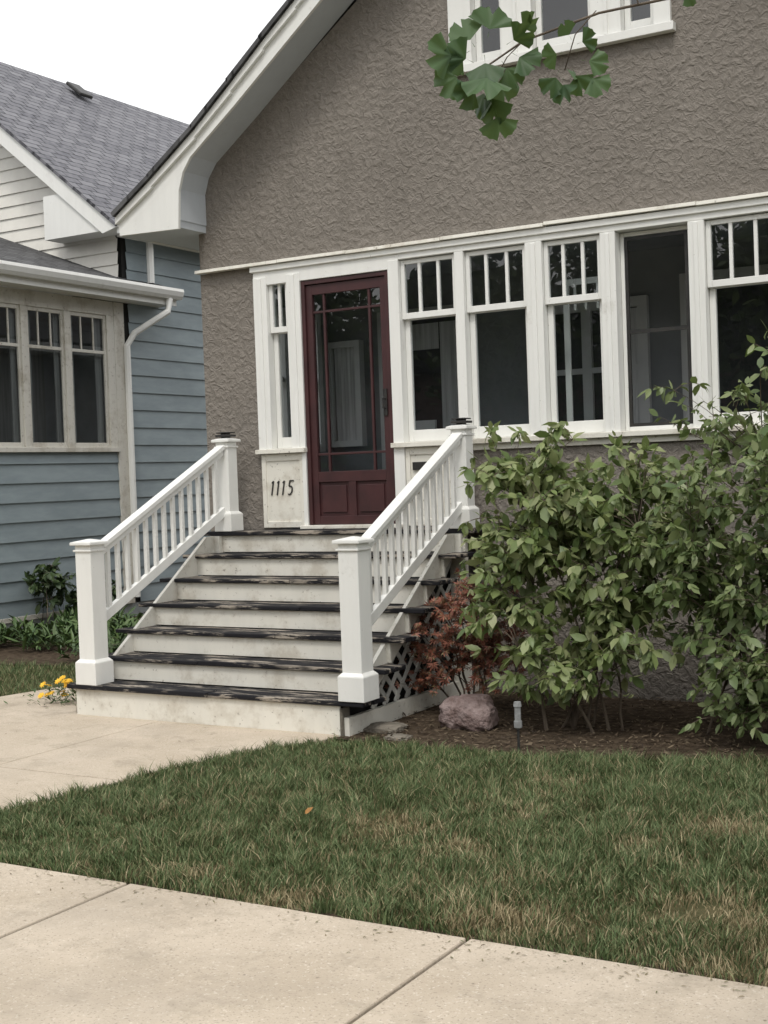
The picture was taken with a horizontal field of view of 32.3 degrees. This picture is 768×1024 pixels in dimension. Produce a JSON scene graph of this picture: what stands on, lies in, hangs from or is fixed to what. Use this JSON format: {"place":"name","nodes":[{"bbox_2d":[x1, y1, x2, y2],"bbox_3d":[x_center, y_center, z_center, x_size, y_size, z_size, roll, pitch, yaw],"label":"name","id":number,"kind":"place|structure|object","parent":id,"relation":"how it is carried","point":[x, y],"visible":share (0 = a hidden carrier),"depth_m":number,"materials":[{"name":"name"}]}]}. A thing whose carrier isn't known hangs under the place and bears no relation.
{"place":"outdoors","nodes":[
{"label":"outdoors","id":0,"kind":"place"},
{"bbox_2d":[0,657,75,695],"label":"neighbour lawn","id":1,"kind":"structure","parent":0,"point":[16,668],"depth_m":12.36,"materials":[{"name":"green plant"}]},
{"bbox_2d":[0,616,141,665],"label":"neighbour bed soil","id":2,"kind":"structure","parent":0,"point":[43,655],"depth_m":14.09,"materials":[{"name":"brown soil"}]},
{"bbox_2d":[22,557,115,629],"bbox_3d":[-3.761,0.997,16.437,0.708,0.945,1.596,-1,2,30],"label":"shrub","id":3,"kind":"object","parent":2,"relation":"on","point":[49,581],"visible":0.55,"depth_m":16.08,"materials":[{"name":"green plant"}]},
{"bbox_2d":[0,605,159,658],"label":"hosta bed","id":4,"kind":"object","parent":2,"relation":"on","point":[31,635],"visible":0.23,"depth_m":14.41,"materials":[{"name":"green plant"}]},
{"bbox_2d":[0,0,285,124],"label":"sky","id":5,"kind":"structure","parent":0,"point":[167,58],"materials":[{"name":"white"}]},
{"bbox_2d":[0,686,338,811],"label":"walkway","id":6,"kind":"structure","parent":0,"point":[33,758],"depth_m":8.98,"materials":[{"name":"concrete"}]},
{"bbox_2d":[4,675,76,705],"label":"marigold flowers","id":7,"kind":"object","parent":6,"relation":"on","point":[63,690],"visible":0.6,"depth_m":10.75,"materials":[{"name":"yellow plant"}]},
{"bbox_2d":[0,857,767,1023],"bbox_3d":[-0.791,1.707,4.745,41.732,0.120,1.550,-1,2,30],"label":"sidewalk","id":8,"kind":"structure","parent":0,"point":[92,955],"depth_m":4.68,"materials":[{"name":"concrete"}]},
{"bbox_2d":[0,717,767,996],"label":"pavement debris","id":9,"kind":"object","parent":8,"relation":"on","point":[391,928],"visible":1,"depth_m":5.00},
{"bbox_2d":[0,665,767,986],"bbox_3d":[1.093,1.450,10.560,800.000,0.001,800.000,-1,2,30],"label":"ground","id":10,"kind":"structure","parent":0,"point":[699,912],"depth_m":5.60,"materials":[{"name":"green plant"}]},
{"bbox_2d":[4,600,154,629],"bbox_3d":[-4.988,1.338,21.442,6.498,0.315,11.380,-1,2,30],"label":"foundation","id":11,"kind":"object","parent":10,"relation":"on","point":[138,610],"depth_m":17.73,"materials":[{"name":"paint"}]},
{"bbox_2d":[74,235,140,601],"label":"wall","id":12,"kind":"structure","parent":11,"relation":"on","point":[121,261],"depth_m":17.76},
{"bbox_2d":[0,307,105,442],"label":"porch interior","id":13,"kind":"object","parent":12,"relation":"on","point":[85,399],"visible":0.36,"depth_m":17.92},
{"bbox_2d":[0,308,104,442],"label":"curtains","id":14,"kind":"object","parent":13,"relation":"attached to","point":[9,416],"visible":0.63,"depth_m":17.21,"materials":[{"name":"grey fabric"}]},
{"bbox_2d":[0,237,161,285],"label":"porch roof","id":15,"kind":"structure","parent":12,"relation":"on","point":[10,251],"depth_m":17.33,"materials":[{"name":"grey"}]},
{"bbox_2d":[0,242,183,596],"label":"gutters","id":16,"kind":"object","parent":12,"relation":"attached to","point":[36,278],"visible":0.93,"depth_m":17.25,"materials":[{"name":"white paint"}]},
{"bbox_2d":[0,127,198,252],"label":"barge boards","id":17,"kind":"object","parent":12,"relation":"on","point":[71,215],"visible":0.41,"depth_m":17.65,"materials":[{"name":"white paint"}]},
{"bbox_2d":[0,144,117,295],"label":"gable siding","id":18,"kind":"object","parent":17,"relation":"attached to","point":[24,190],"visible":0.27,"depth_m":18.39,"materials":[{"name":"white paint"}]},
{"bbox_2d":[0,62,188,225],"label":"roof","id":19,"kind":"structure","parent":17,"relation":"on","point":[101,154],"depth_m":20.00,"materials":[{"name":"grey"}]},
{"bbox_2d":[66,81,92,98],"bbox_3d":[-5.047,-6.989,21.988,0.400,0.060,0.300,42,22,22],"label":"roof vent","id":20,"kind":"object","parent":19,"relation":"on","point":[79,90],"visible":1,"depth_m":21.91,"materials":[{"name":"black metal"}]},
{"bbox_2d":[0,238,210,619],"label":"blue siding","id":21,"kind":"object","parent":12,"relation":"attached to","point":[53,505],"visible":0.35,"depth_m":17.93,"materials":[{"name":"paint"}]},
{"bbox_2d":[0,286,134,623],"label":"trim","id":22,"kind":"structure","parent":21,"relation":"attached to","point":[109,314],"depth_m":16.81,"materials":[{"name":"paint"}]},
{"bbox_2d":[67,418,481,735],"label":"porch stairs","id":23,"kind":"structure","parent":10,"relation":"on","point":[303,630],"depth_m":10.14,"materials":[{"name":"paint"}]},
{"bbox_2d":[255,424,764,528],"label":"wall panel","id":24,"kind":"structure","parent":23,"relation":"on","point":[285,510],"depth_m":11.23,"materials":[{"name":"white paint"}]},
{"bbox_2d":[271,480,293,495],"bbox_3d":[-0.890,-0.212,11.622,0.245,0.131,0.006,-1,2,30],"label":"house number","id":25,"kind":"object","parent":24,"relation":"attached to","point":[283,482],"visible":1,"depth_m":11.62,"materials":[{"name":"black metal"}]},
{"bbox_2d":[412,462,425,469],"bbox_3d":[0.304,-0.380,10.909,0.150,0.065,0.018,-1,2,30],"label":"mail slot","id":26,"kind":"object","parent":24,"relation":"attached to","point":[417,465],"visible":0.57,"depth_m":10.91,"materials":[{"name":"black metal"}]},
{"bbox_2d":[269,0,767,448],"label":"sashes","id":27,"kind":"object","parent":24,"relation":"on","point":[566,300],"visible":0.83,"depth_m":10.41,"materials":[{"name":"white paint"}]},
{"bbox_2d":[624,230,692,426],"bbox_3d":[2.058,-1.366,9.951,0.490,1.430,0.018,-1,2,30],"label":"screen frame","id":28,"kind":"object","parent":27,"relation":"attached to","point":[651,330],"visible":0.93,"depth_m":9.96,"materials":[{"name":"black metal"}]},
{"bbox_2d":[305,807,312,813],"bbox_3d":[-0.384,1.526,6.779,0.046,0.031,0.015,-2,2,-4],"label":"fallen leaf","id":29,"kind":"object","parent":10,"relation":"on","point":[307,810],"visible":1,"depth_m":6.78,"materials":[{"name":"orange plant"}]},
{"bbox_2d":[199,0,767,703],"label":"walls","id":30,"kind":"structure","parent":10,"relation":"on","point":[359,132],"depth_m":10.66,"materials":[{"name":"paint"}]},
{"bbox_2d":[111,0,356,216],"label":"roof","id":31,"kind":"structure","parent":30,"relation":"on","point":[194,123],"depth_m":11.34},
{"bbox_2d":[118,0,322,251],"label":"barge boards","id":32,"kind":"object","parent":31,"relation":"attached to","point":[157,208],"visible":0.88,"depth_m":11.58,"materials":[{"name":"white paint"}]},
{"bbox_2d":[115,0,303,224],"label":"rake moulding","id":33,"kind":"object","parent":32,"relation":"attached to","point":[181,150],"visible":1,"depth_m":11.33,"materials":[{"name":"white paint"}]},
{"bbox_2d":[122,0,353,250],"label":"soffits","id":34,"kind":"object","parent":30,"relation":"on","point":[307,37],"visible":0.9,"depth_m":11.53,"materials":[{"name":"paint"}]},
{"bbox_2d":[270,524,431,529],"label":"porch floor","id":35,"kind":"structure","parent":30,"relation":"attached to","point":[329,524],"depth_m":11.90,"materials":[{"name":"grey wood"}]},
{"bbox_2d":[276,264,767,468],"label":"interior trim","id":36,"kind":"structure","parent":35,"relation":"on","point":[588,370],"depth_m":12.08,"materials":[{"name":"grey wood"}]},
{"bbox_2d":[334,307,639,440],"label":"curtains","id":37,"kind":"object","parent":36,"relation":"attached to","point":[425,336],"visible":0.39,"depth_m":12.75,"materials":[{"name":"fabric"}]},
{"bbox_2d":[412,284,767,428],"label":"panes","id":38,"kind":"object","parent":36,"relation":"attached to","point":[742,312],"visible":0.22,"depth_m":11.40,"materials":[{"name":"glass"}]},
{"bbox_2d":[249,197,767,524],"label":"window posts","id":39,"kind":"object","parent":30,"relation":"attached to","point":[294,274],"depth_m":10.46,"materials":[{"name":"white wood"}]},
{"bbox_2d":[301,271,395,524],"bbox_3d":[-0.287,-0.947,11.276,0.870,2.100,0.080,-1,2,30],"label":"front door","id":40,"kind":"structure","parent":39,"relation":"attached to","point":[355,497],"depth_m":11.32,"materials":[{"name":"red paint"}]},
{"bbox_2d":[382,389,387,414],"bbox_3d":[0.001,-0.916,11.053,0.035,0.220,0.056,-1,2,30],"label":"door handle","id":41,"kind":"object","parent":40,"relation":"attached to","point":[385,402],"visible":1,"depth_m":11.06,"materials":[{"name":"black metal"}]},
{"bbox_2d":[194,192,767,274],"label":"drip moulding","id":42,"kind":"object","parent":39,"relation":"attached to","point":[556,222],"visible":1,"depth_m":10.39,"materials":[{"name":"white paint"}]},
{"bbox_2d":[512,586,517,688],"bbox_3d":[1.035,0.891,10.509,0.110,1.065,0.100,-1,2,30],"label":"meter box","id":43,"kind":"object","parent":30,"relation":"attached to","point":[516,669],"depth_m":10.51,"materials":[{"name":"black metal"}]},
{"bbox_2d":[276,219,767,471],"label":"porch interior","id":44,"kind":"object","parent":30,"relation":"attached to","point":[656,266],"visible":0.27,"depth_m":12.35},
{"bbox_2d":[447,0,675,76],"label":"window frame","id":45,"kind":"object","parent":30,"relation":"attached to","point":[608,28],"visible":0.68,"depth_m":10.05,"materials":[{"name":"white paint"}]},
{"bbox_2d":[482,0,650,52],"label":"attic interior","id":46,"kind":"object","parent":30,"relation":"attached to","point":[556,13],"depth_m":11.36,"materials":[{"name":"grey"}]},
{"bbox_2d":[425,0,695,140],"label":"ginkgo tree","id":47,"kind":"object","parent":10,"relation":"on","point":[445,62],"visible":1,"depth_m":3.20,"materials":[{"name":"green plant"}]},
{"label":"side bed soil","id":48,"kind":"structure","parent":10,"relation":"on","visible":0},
{"bbox_2d":[74,633,126,666],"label":"bedding plants","id":49,"kind":"object","parent":48,"relation":"on","point":[117,644],"visible":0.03,"depth_m":10.83,"materials":[{"name":"green plant"}]},
{"bbox_2d":[332,688,767,760],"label":"garden bed soil","id":50,"kind":"structure","parent":0,"point":[691,750],"depth_m":8.89,"materials":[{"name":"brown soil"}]},
{"bbox_2d":[363,722,407,733],"bbox_3d":[0.008,1.497,9.203,0.275,0.064,0.233,-1,2,30],"label":"flat stone","id":51,"kind":"object","parent":50,"relation":"on","point":[378,727],"visible":0.91,"depth_m":9.12,"materials":[{"name":"grey stone"}]},
{"bbox_2d":[384,733,412,740],"bbox_3d":[0.090,1.512,8.889,0.169,0.042,0.138,-1,2,30],"label":"flat stone","id":52,"kind":"object","parent":50,"relation":"on","point":[394,736],"visible":0.82,"depth_m":8.85,"materials":[{"name":"grey stone"}]},
{"bbox_2d":[438,694,498,731],"bbox_3d":[0.596,1.405,9.202,0.392,0.265,0.307,-1,2,30],"label":"boulder","id":53,"kind":"object","parent":50,"relation":"on","point":[474,712],"visible":0.88,"depth_m":9.09,"materials":[{"name":"stone"}]},
{"bbox_2d":[384,568,555,697],"bbox_3d":[0.608,0.945,9.685,1.247,1.095,0.824,-2,2,0],"label":"japanese maple","id":54,"kind":"object","parent":50,"relation":"on","point":[451,606],"visible":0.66,"depth_m":9.66,"materials":[{"name":"red plant"}]},
{"bbox_2d":[513,701,521,750],"bbox_3d":[0.837,1.362,8.270,0.050,0.360,0.052,-1,2,30],"label":"garden stake","id":55,"kind":"object","parent":50,"relation":"on","point":[517,713],"visible":0.95,"depth_m":8.25,"materials":[{"name":"black metal"}]},
{"bbox_2d":[455,421,688,732],"bbox_3d":[1.296,0.420,9.000,1.790,2.143,1.403,-1,2,30],"label":"viburnum shrub","id":56,"kind":"object","parent":50,"relation":"on","point":[552,529],"visible":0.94,"depth_m":8.80,"materials":[{"name":"green plant"}]},
{"bbox_2d":[625,323,767,744],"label":"leafy shrub","id":57,"kind":"object","parent":50,"relation":"on","point":[730,601],"visible":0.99,"depth_m":8.22,"materials":[{"name":"green plant"}]},
{"bbox_2d":[415,399,689,429],"bbox_3d":[1.320,-0.420,11.554,3.250,0.994,0.700,-1,2,30],"label":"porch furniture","id":58,"kind":"object","parent":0,"point":[425,424],"visible":0.04,"depth_m":12.38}
]}

